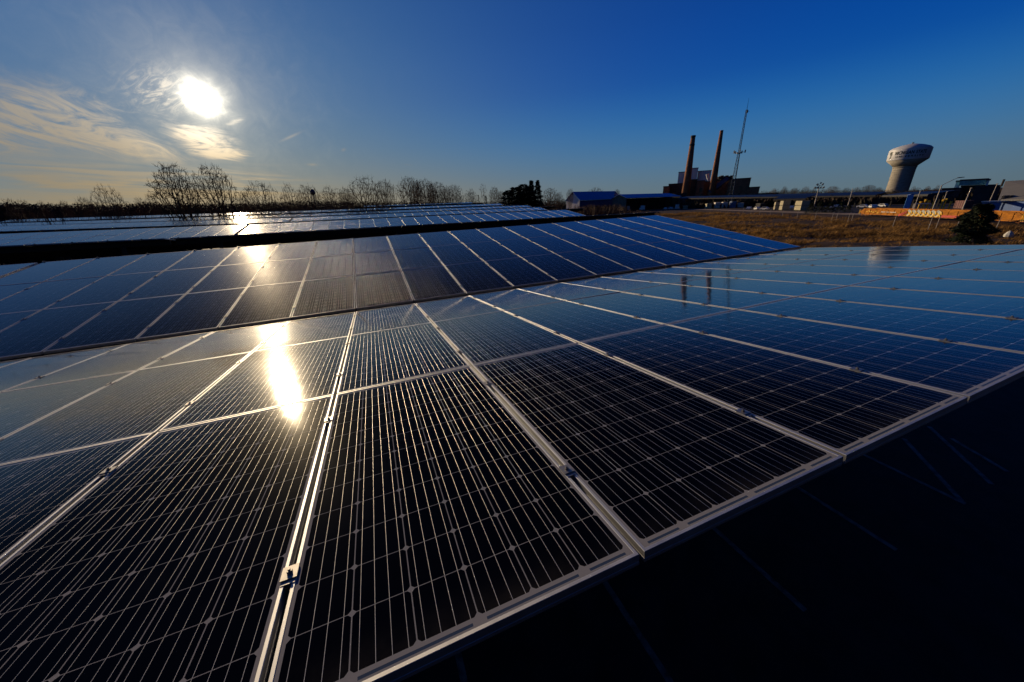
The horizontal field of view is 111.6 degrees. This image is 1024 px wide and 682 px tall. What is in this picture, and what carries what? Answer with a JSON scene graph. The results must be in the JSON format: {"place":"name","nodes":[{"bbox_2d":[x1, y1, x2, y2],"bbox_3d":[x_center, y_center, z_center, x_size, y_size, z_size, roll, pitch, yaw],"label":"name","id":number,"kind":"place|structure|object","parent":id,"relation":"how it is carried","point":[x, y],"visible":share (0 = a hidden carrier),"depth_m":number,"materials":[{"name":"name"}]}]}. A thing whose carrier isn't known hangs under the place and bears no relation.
{"place":"outdoors","nodes":[
{"label":"outdoors","id":0,"kind":"place"},
{"bbox_2d":[0,0,1023,210],"label":"sky","id":1,"kind":"structure","parent":0,"point":[573,95],"materials":[{"name":"blue"}]},
{"bbox_2d":[565,191,617,208],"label":"blue barn","id":2,"kind":"structure","parent":0,"point":[589,198],"depth_m":268.53,"materials":[{"name":"metal"}]},
{"bbox_2d":[661,208,906,216],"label":"gravel road","id":3,"kind":"structure","parent":0,"point":[780,211],"depth_m":150.26,"materials":[{"name":"grey gravel"}]},
{"bbox_2d":[912,203,930,208],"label":"gate arm","id":4,"kind":"object","parent":3,"relation":"on","point":[914,206],"visible":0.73,"depth_m":98.60},
{"bbox_2d":[932,177,963,208],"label":"street lamp","id":5,"kind":"object","parent":3,"relation":"on","point":[940,190],"visible":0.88,"depth_m":91.50,"materials":[{"name":"metal"}]},
{"bbox_2d":[549,187,1023,250],"bbox_3d":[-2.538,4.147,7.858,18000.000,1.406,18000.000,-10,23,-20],"label":"ground","id":6,"kind":"structure","parent":0,"point":[831,243],"depth_m":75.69,"materials":[{"name":"brown plant"}]},
{"bbox_2d":[2,199,27,221],"bbox_3d":[-76.098,-16.730,54.388,2.575,10.950,2.605,-10,23,-20],"label":"bare tree","id":7,"kind":"object","parent":6,"relation":"on","point":[14,213],"visible":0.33,"depth_m":53.13,"materials":[{"name":"brown plant"}]},
{"bbox_2d":[16,199,37,218],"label":"bare tree","id":8,"kind":"object","parent":6,"relation":"on","point":[27,211],"visible":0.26,"depth_m":85.33,"materials":[{"name":"brown plant"}]},
{"bbox_2d":[37,200,52,218],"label":"bare tree","id":9,"kind":"object","parent":6,"relation":"on","point":[44,210],"visible":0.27,"depth_m":95.87,"materials":[{"name":"brown plant"}]},
{"bbox_2d":[58,201,77,217],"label":"bare tree","id":10,"kind":"object","parent":6,"relation":"on","point":[66,209],"visible":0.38,"depth_m":95.81,"materials":[{"name":"brown plant"}]},
{"bbox_2d":[74,197,98,216],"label":"bare tree","id":11,"kind":"object","parent":6,"relation":"on","point":[87,211],"visible":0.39,"depth_m":92.02,"materials":[{"name":"brown plant"}]},
{"bbox_2d":[87,183,136,218],"bbox_3d":[-67.273,-20.021,59.481,5.306,13.018,5.481,-4,21,-5],"label":"bare tree","id":12,"kind":"object","parent":6,"relation":"on","point":[110,209],"visible":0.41,"depth_m":57.95,"materials":[{"name":"brown plant"}]},
{"bbox_2d":[134,198,150,215],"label":"bare tree","id":13,"kind":"object","parent":6,"relation":"on","point":[140,210],"visible":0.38,"depth_m":105.91,"materials":[{"name":"brown plant"}]},
{"bbox_2d":[145,192,163,214],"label":"bare tree","id":14,"kind":"object","parent":6,"relation":"on","point":[156,210],"visible":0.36,"depth_m":94.13,"materials":[{"name":"brown plant"}]},
{"bbox_2d":[144,162,206,249],"bbox_3d":[-46.869,-17.878,50.038,7.169,14.488,7.226,1,22,9],"label":"bare tree","id":15,"kind":"object","parent":6,"relation":"on","point":[179,201],"visible":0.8,"depth_m":48.48,"materials":[{"name":"brown plant"}]},
{"bbox_2d":[0,202,392,268],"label":"shrubs","id":16,"kind":"object","parent":6,"relation":"on","point":[21,261],"visible":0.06,"depth_m":47.24,"materials":[{"name":"brown plant"}]},
{"bbox_2d":[191,164,240,216],"bbox_3d":[-43.473,-19.151,52.882,6.643,14.699,5.467,8,23,23],"label":"bare tree","id":17,"kind":"object","parent":6,"relation":"on","point":[222,207],"visible":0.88,"depth_m":51.05,"materials":[{"name":"brown plant"}]},
{"bbox_2d":[236,192,252,211],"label":"bare tree","id":18,"kind":"object","parent":6,"relation":"on","point":[242,202],"visible":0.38,"depth_m":105.50,"materials":[{"name":"brown plant"}]},
{"bbox_2d":[238,181,286,215],"bbox_3d":[-40.309,-19.919,57.438,6.324,12.292,6.808,15,27,38],"label":"bare tree","id":19,"kind":"object","parent":6,"relation":"on","point":[259,205],"visible":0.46,"depth_m":55.96,"materials":[{"name":"brown plant"}]},
{"bbox_2d":[279,182,303,212],"bbox_3d":[-39.593,-22.337,63.430,3.760,12.529,3.741,-16,25,-31],"label":"bare tree","id":20,"kind":"object","parent":6,"relation":"on","point":[293,207],"visible":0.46,"depth_m":62.15,"materials":[{"name":"brown plant"}]},
{"bbox_2d":[293,183,321,210],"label":"bare tree","id":21,"kind":"object","parent":6,"relation":"on","point":[306,198],"visible":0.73,"depth_m":89.39,"materials":[{"name":"brown plant"}]},
{"bbox_2d":[319,186,345,209],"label":"bare tree","id":22,"kind":"object","parent":6,"relation":"on","point":[331,202],"visible":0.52,"depth_m":83.40,"materials":[{"name":"brown plant"}]},
{"bbox_2d":[338,187,352,208],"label":"bare tree","id":23,"kind":"object","parent":6,"relation":"on","point":[347,197],"visible":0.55,"depth_m":126.76,"materials":[{"name":"brown plant"}]},
{"bbox_2d":[344,176,395,211],"bbox_3d":[-26.612,-23.826,64.954,8.535,13.294,9.058,3,22,12],"label":"bare tree","id":24,"kind":"object","parent":6,"relation":"on","point":[377,206],"visible":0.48,"depth_m":63.27,"materials":[{"name":"brown plant"}]},
{"bbox_2d":[375,179,396,204],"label":"bare tree","id":25,"kind":"object","parent":6,"relation":"on","point":[390,194],"visible":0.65,"depth_m":91.38,"materials":[{"name":"brown plant"}]},
{"bbox_2d":[396,177,421,203],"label":"bare tree","id":26,"kind":"object","parent":6,"relation":"on","point":[410,196],"visible":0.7,"depth_m":104.21,"materials":[{"name":"brown plant"}]},
{"bbox_2d":[410,181,423,203],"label":"bare tree","id":27,"kind":"object","parent":6,"relation":"on","point":[417,194],"visible":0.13,"depth_m":133.34,"materials":[{"name":"brown plant"}]},
{"bbox_2d":[411,178,436,203],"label":"bare tree","id":28,"kind":"object","parent":6,"relation":"on","point":[424,195],"visible":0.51,"depth_m":108.99,"materials":[{"name":"brown plant"}]},
{"bbox_2d":[425,182,439,202],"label":"bare tree","id":29,"kind":"object","parent":6,"relation":"on","point":[432,192],"visible":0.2,"depth_m":139.65,"materials":[{"name":"brown plant"}]},
{"bbox_2d":[427,182,449,203],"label":"bare tree","id":30,"kind":"object","parent":6,"relation":"on","point":[438,197],"visible":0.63,"depth_m":108.13,"materials":[{"name":"brown plant"}]},
{"bbox_2d":[439,185,453,202],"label":"bare tree","id":31,"kind":"object","parent":6,"relation":"on","point":[446,194],"visible":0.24,"depth_m":135.42,"materials":[{"name":"brown plant"}]},
{"bbox_2d":[446,185,464,202],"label":"bare tree","id":32,"kind":"object","parent":6,"relation":"on","point":[458,199],"visible":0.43,"depth_m":106.89,"materials":[{"name":"brown plant"}]},
{"bbox_2d":[465,188,477,202],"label":"bare tree","id":33,"kind":"object","parent":6,"relation":"on","point":[472,195],"visible":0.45,"depth_m":123.61,"materials":[{"name":"brown plant"}]},
{"bbox_2d":[480,184,486,202],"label":"bare tree","id":34,"kind":"object","parent":6,"relation":"on","point":[483,193],"visible":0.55,"depth_m":119.20,"materials":[{"name":"brown plant"}]},
{"bbox_2d":[488,188,501,203],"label":"bare tree","id":35,"kind":"object","parent":6,"relation":"on","point":[493,195],"visible":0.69,"depth_m":124.14,"materials":[{"name":"brown plant"}]},
{"bbox_2d":[0,187,1001,221],"bbox_3d":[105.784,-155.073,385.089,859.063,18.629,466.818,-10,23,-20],"label":"woods","id":36,"kind":"object","parent":6,"relation":"on","point":[54,209],"visible":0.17,"depth_m":169.99,"materials":[{"name":"brown plant"}]},
{"bbox_2d":[499,190,519,205],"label":"conifer","id":37,"kind":"object","parent":6,"relation":"on","point":[507,192],"visible":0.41,"depth_m":117.25,"materials":[{"name":"green plant"}]},
{"bbox_2d":[504,187,526,205],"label":"conifer","id":38,"kind":"object","parent":6,"relation":"on","point":[514,190],"visible":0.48,"depth_m":117.66,"materials":[{"name":"green plant"}]},
{"bbox_2d":[512,184,537,206],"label":"conifer","id":39,"kind":"object","parent":6,"relation":"on","point":[521,186],"visible":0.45,"depth_m":118.22,"materials":[{"name":"green plant"}]},
{"bbox_2d":[516,189,543,206],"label":"conifer","id":40,"kind":"object","parent":6,"relation":"on","point":[541,202],"visible":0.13,"depth_m":120.30,"materials":[{"name":"green plant"}]},
{"bbox_2d":[525,180,538,206],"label":"conifer","id":41,"kind":"object","parent":6,"relation":"on","point":[531,184],"visible":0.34,"depth_m":119.66,"materials":[{"name":"green plant"}]},
{"bbox_2d":[534,180,543,205],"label":"conifer","id":42,"kind":"object","parent":6,"relation":"on","point":[538,193],"visible":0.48,"depth_m":120.59,"materials":[{"name":"green plant"}]},
{"bbox_2d":[542,188,559,209],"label":"bare tree","id":43,"kind":"object","parent":6,"relation":"on","point":[549,202],"visible":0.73,"depth_m":151.24,"materials":[{"name":"brown plant"}]},
{"bbox_2d":[555,193,563,208],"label":"bare tree","id":44,"kind":"object","parent":6,"relation":"on","point":[558,201],"visible":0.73,"depth_m":174.49,"materials":[{"name":"brown plant"}]},
{"bbox_2d":[567,189,573,208],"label":"bare tree","id":45,"kind":"object","parent":6,"relation":"on","point":[572,197],"visible":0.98,"depth_m":173.68,"materials":[{"name":"brown plant"}]},
{"bbox_2d":[565,203,661,215],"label":"brush","id":46,"kind":"object","parent":6,"relation":"on","point":[599,210],"visible":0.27,"depth_m":135.48,"materials":[{"name":"brown plant"}]},
{"bbox_2d":[611,193,679,209],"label":"open shed","id":47,"kind":"structure","parent":6,"relation":"on","point":[648,201],"depth_m":273.41,"materials":[{"name":"blue metal"}]},
{"bbox_2d":[803,203,815,212],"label":"conifer","id":48,"kind":"object","parent":6,"relation":"on","point":[811,205],"visible":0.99,"depth_m":129.32,"materials":[{"name":"green plant"}]},
{"bbox_2d":[810,201,825,212],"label":"conifer","id":49,"kind":"object","parent":6,"relation":"on","point":[822,203],"visible":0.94,"depth_m":129.01,"materials":[{"name":"green plant"}]},
{"bbox_2d":[679,203,976,212],"bbox_3d":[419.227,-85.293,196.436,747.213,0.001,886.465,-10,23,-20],"label":"yard","id":50,"kind":"structure","parent":6,"relation":"on","point":[855,209],"depth_m":153.04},
{"bbox_2d":[672,193,686,205],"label":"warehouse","id":51,"kind":"structure","parent":50,"relation":"on","point":[682,195],"depth_m":337.00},
{"bbox_2d":[682,135,695,202],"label":"chimney","id":52,"kind":"object","parent":50,"relation":"on","point":[687,179],"visible":0.91,"depth_m":405.12,"materials":[{"name":"brown brick"}]},
{"bbox_2d":[705,203,711,208],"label":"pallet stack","id":53,"kind":"object","parent":50,"relation":"on","point":[708,205],"visible":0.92,"depth_m":233.56,"materials":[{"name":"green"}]},
{"bbox_2d":[663,167,759,202],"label":"power plant","id":54,"kind":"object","parent":50,"relation":"on","point":[700,183],"visible":0.66,"depth_m":419.88,"materials":[{"name":"brown brick"}]},
{"bbox_2d":[707,130,722,202],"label":"chimney","id":55,"kind":"object","parent":50,"relation":"on","point":[713,183],"visible":0.91,"depth_m":396.27,"materials":[{"name":"brown brick"}]},
{"bbox_2d":[713,202,720,207],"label":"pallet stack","id":56,"kind":"object","parent":50,"relation":"on","point":[716,204],"visible":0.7,"depth_m":231.28,"materials":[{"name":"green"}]},
{"bbox_2d":[729,201,736,207],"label":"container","id":57,"kind":"object","parent":50,"relation":"on","point":[732,204],"visible":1,"depth_m":226.96,"materials":[{"name":"blue metal"}]},
{"bbox_2d":[729,100,748,200],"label":"radio mast","id":58,"kind":"object","parent":50,"relation":"on","point":[740,151],"visible":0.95,"depth_m":360.73,"materials":[{"name":"metal"}]},
{"bbox_2d":[737,203,743,207],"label":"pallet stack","id":59,"kind":"object","parent":50,"relation":"on","point":[740,205],"visible":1,"depth_m":226.02,"materials":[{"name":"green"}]},
{"bbox_2d":[755,203,765,207],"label":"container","id":60,"kind":"object","parent":50,"relation":"on","point":[761,205],"visible":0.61,"depth_m":191.85,"materials":[{"name":"white metal"}]},
{"bbox_2d":[754,193,778,200],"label":"warehouse","id":61,"kind":"structure","parent":50,"relation":"on","point":[761,194],"depth_m":323.22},
{"bbox_2d":[677,191,888,207],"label":"solar carport","id":62,"kind":"object","parent":50,"relation":"on","point":[846,194],"visible":0.78,"depth_m":201.48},
{"bbox_2d":[779,200,790,209],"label":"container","id":63,"kind":"object","parent":50,"relation":"on","point":[785,205],"visible":0.93,"depth_m":162.94,"materials":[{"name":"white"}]},
{"bbox_2d":[773,195,813,205],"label":"solar carport","id":64,"kind":"object","parent":50,"relation":"on","point":[794,197],"visible":0.79,"depth_m":178.83,"materials":[{"name":"blue glass"}]},
{"bbox_2d":[794,200,809,209],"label":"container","id":65,"kind":"object","parent":50,"relation":"on","point":[802,205],"visible":0.9,"depth_m":153.64,"materials":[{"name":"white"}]},
{"bbox_2d":[813,182,824,208],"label":"floodlight pole","id":66,"kind":"object","parent":50,"relation":"on","point":[818,185],"visible":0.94,"depth_m":139.56,"materials":[{"name":"metal"}]},
{"bbox_2d":[680,191,1000,208],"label":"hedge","id":67,"kind":"object","parent":50,"relation":"on","point":[962,196],"visible":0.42,"depth_m":203.88,"materials":[{"name":"green plant"}]},
{"bbox_2d":[856,204,867,207],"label":"parked car","id":68,"kind":"object","parent":50,"relation":"on","point":[863,205],"visible":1,"depth_m":155.56,"materials":[{"name":"white paint"}]},
{"bbox_2d":[868,204,877,207],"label":"parked car","id":69,"kind":"object","parent":50,"relation":"on","point":[873,206],"visible":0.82,"depth_m":147.91,"materials":[{"name":"white paint"}]},
{"bbox_2d":[878,203,888,206],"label":"parked car","id":70,"kind":"object","parent":50,"relation":"on","point":[884,205],"visible":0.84,"depth_m":155.58,"materials":[{"name":"white paint"}]},
{"bbox_2d":[903,194,914,208],"bbox_3d":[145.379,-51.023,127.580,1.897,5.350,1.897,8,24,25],"label":"portable toilet","id":71,"kind":"object","parent":50,"relation":"on","point":[909,199],"visible":0.9,"depth_m":126.98,"materials":[{"name":"blue plastic"}]},
{"bbox_2d":[885,142,933,192],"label":"water tower","id":72,"kind":"structure","parent":50,"relation":"on","point":[904,161],"depth_m":383.98,"materials":[{"name":"concrete"}]},
{"bbox_2d":[882,190,955,206],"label":"solar carport","id":73,"kind":"object","parent":50,"relation":"on","point":[922,193],"visible":1,"depth_m":149.17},
{"bbox_2d":[923,190,961,201],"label":"warehouse","id":74,"kind":"structure","parent":50,"relation":"on","point":[955,194],"depth_m":175.02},
{"bbox_2d":[953,200,974,207],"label":"container","id":75,"kind":"object","parent":50,"relation":"on","point":[960,204],"visible":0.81,"depth_m":122.14,"materials":[{"name":"red metal"}]},
{"bbox_2d":[964,201,973,207],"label":"doors","id":76,"kind":"structure","parent":75,"relation":"in","point":[968,204],"depth_m":121.54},
{"bbox_2d":[962,188,971,209],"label":"utility pole","id":77,"kind":"object","parent":50,"relation":"on","point":[966,199],"visible":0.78,"depth_m":103.20,"materials":[{"name":"grey metal"}]},
{"bbox_2d":[941,178,996,193],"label":"teal glass building","id":78,"kind":"structure","parent":50,"relation":"on","point":[970,183],"depth_m":192.64,"materials":[{"name":"teal glass"}]},
{"bbox_2d":[981,179,1023,210],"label":"ribbed roof hall","id":79,"kind":"structure","parent":50,"relation":"on","point":[1011,197],"depth_m":98.30,"materials":[{"name":"grey metal"}]},
{"bbox_2d":[824,202,837,212],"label":"conifer","id":80,"kind":"object","parent":6,"relation":"on","point":[830,208],"visible":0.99,"depth_m":128.62,"materials":[{"name":"green plant"}]},
{"bbox_2d":[826,185,840,192],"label":"bare tree","id":81,"kind":"object","parent":6,"relation":"on","point":[833,189],"visible":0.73,"depth_m":293.68,"materials":[{"name":"brown plant"}]},
{"bbox_2d":[835,201,845,211],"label":"conifer","id":82,"kind":"object","parent":6,"relation":"on","point":[841,203],"visible":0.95,"depth_m":128.52,"materials":[{"name":"green plant"}]},
{"bbox_2d":[845,204,852,211],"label":"conifer","id":83,"kind":"object","parent":6,"relation":"on","point":[849,206],"visible":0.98,"depth_m":128.66,"materials":[{"name":"green plant"}]},
{"bbox_2d":[862,185,875,191],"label":"bare tree","id":84,"kind":"object","parent":6,"relation":"on","point":[868,189],"visible":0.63,"depth_m":280.22,"materials":[{"name":"brown plant"}]},
{"bbox_2d":[743,208,1023,229],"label":"chain link fence","id":85,"kind":"object","parent":6,"relation":"on","point":[887,215],"visible":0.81,"depth_m":67.58,"materials":[{"name":"metal"}]},
{"bbox_2d":[944,203,1001,244],"bbox_3d":[58.604,-14.653,44.089,4.617,5.210,4.646,0,21,4],"label":"conifer","id":86,"kind":"object","parent":6,"relation":"on","point":[976,220],"visible":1,"depth_m":43.61,"materials":[{"name":"green plant"}]},
{"bbox_2d":[1003,231,1013,237],"bbox_3d":[69.269,-14.885,48.485,0.873,0.900,0.886,-10,23,-20],"label":"boulder","id":87,"kind":"object","parent":6,"relation":"on","point":[1008,234],"visible":1,"depth_m":48.30,"materials":[{"name":"stone"}]},
{"bbox_2d":[721,208,1023,224],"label":"trackbed","id":88,"kind":"structure","parent":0,"point":[951,220],"depth_m":97.47,"materials":[{"name":"gravel"}]},
{"bbox_2d":[721,202,727,207],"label":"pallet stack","id":89,"kind":"object","parent":88,"relation":"on","point":[723,204],"visible":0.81,"depth_m":229.66,"materials":[{"name":"blue"}]},
{"bbox_2d":[773,202,780,209],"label":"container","id":90,"kind":"object","parent":88,"relation":"on","point":[776,205],"visible":0.67,"depth_m":170.76,"materials":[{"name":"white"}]},
{"bbox_2d":[859,208,1023,222],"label":"rail car","id":91,"kind":"object","parent":88,"relation":"on","point":[1014,216],"visible":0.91,"depth_m":81.95,"materials":[{"name":"orange paint"}]},
{"bbox_2d":[971,185,1000,203],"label":"warehouse","id":92,"kind":"structure","parent":0,"point":[983,193],"depth_m":149.39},
{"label":"parking lot","id":93,"kind":"object","parent":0,"visible":0},
{"bbox_2d":[0,263,37,277],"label":"solar carport","id":94,"kind":"object","parent":93,"relation":"on","point":[6,270],"visible":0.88,"depth_m":8.16,"materials":[{"name":"blue glass"}]},
{"bbox_2d":[0,224,246,259],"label":"solar carport","id":95,"kind":"object","parent":93,"relation":"on","point":[15,246],"visible":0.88,"depth_m":18.25,"materials":[{"name":"glass"}]},
{"bbox_2d":[0,218,291,260],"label":"solar carport","id":96,"kind":"object","parent":93,"relation":"on","point":[67,227],"visible":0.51,"depth_m":32.69,"materials":[{"name":"blue glass"}]},
{"bbox_2d":[0,214,309,259],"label":"solar carport","id":97,"kind":"object","parent":93,"relation":"on","point":[291,216],"visible":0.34,"depth_m":46.30,"materials":[{"name":"blue glass"}]},
{"bbox_2d":[0,210,320,248],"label":"solar carport","id":98,"kind":"object","parent":93,"relation":"on","point":[162,216],"visible":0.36,"depth_m":57.96,"materials":[{"name":"blue glass"}]},
{"bbox_2d":[170,210,656,248],"bbox_3d":[-4.273,-5.709,24.465,25.280,5.672,11.881,-10,23,-20],"label":"solar carport","id":99,"kind":"object","parent":93,"relation":"on","point":[268,234],"visible":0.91,"depth_m":20.25,"materials":[{"name":"glass"}]},
{"bbox_2d":[316,204,518,213],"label":"solar carport","id":100,"kind":"object","parent":93,"relation":"on","point":[425,207],"visible":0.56,"depth_m":71.41,"materials":[{"name":"blue glass"}]},
{"bbox_2d":[364,202,482,207],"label":"solar carport","id":101,"kind":"object","parent":93,"relation":"on","point":[433,204],"visible":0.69,"depth_m":86.53,"materials":[{"name":"blue glass"}]},
{"bbox_2d":[270,207,583,222],"bbox_3d":[-8.209,-12.130,41.090,31.352,5.853,11.887,-10,23,-20],"label":"solar carport","id":102,"kind":"object","parent":93,"relation":"on","point":[357,217],"visible":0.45,"depth_m":41.30,"materials":[{"name":"blue glass"}]},
{"bbox_2d":[301,205,554,216],"bbox_3d":[-12.084,-18.555,57.545,37.424,6.161,11.891,-10,23,-20],"label":"solar carport","id":103,"kind":"object","parent":93,"relation":"on","point":[426,210],"visible":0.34,"depth_m":57.45,"materials":[{"name":"blue glass"}]},
{"bbox_2d":[0,215,1023,681],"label":"solar carport","id":104,"kind":"object","parent":93,"relation":"on","point":[520,423],"visible":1,"depth_m":1.97,"materials":[{"name":"glass"}]},
{"bbox_2d":[455,426,1009,681],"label":"parking lines","id":105,"kind":"object","parent":93,"relation":"on","point":[633,626],"visible":0.47,"depth_m":6.62,"materials":[{"name":"white paint"}]}
]}

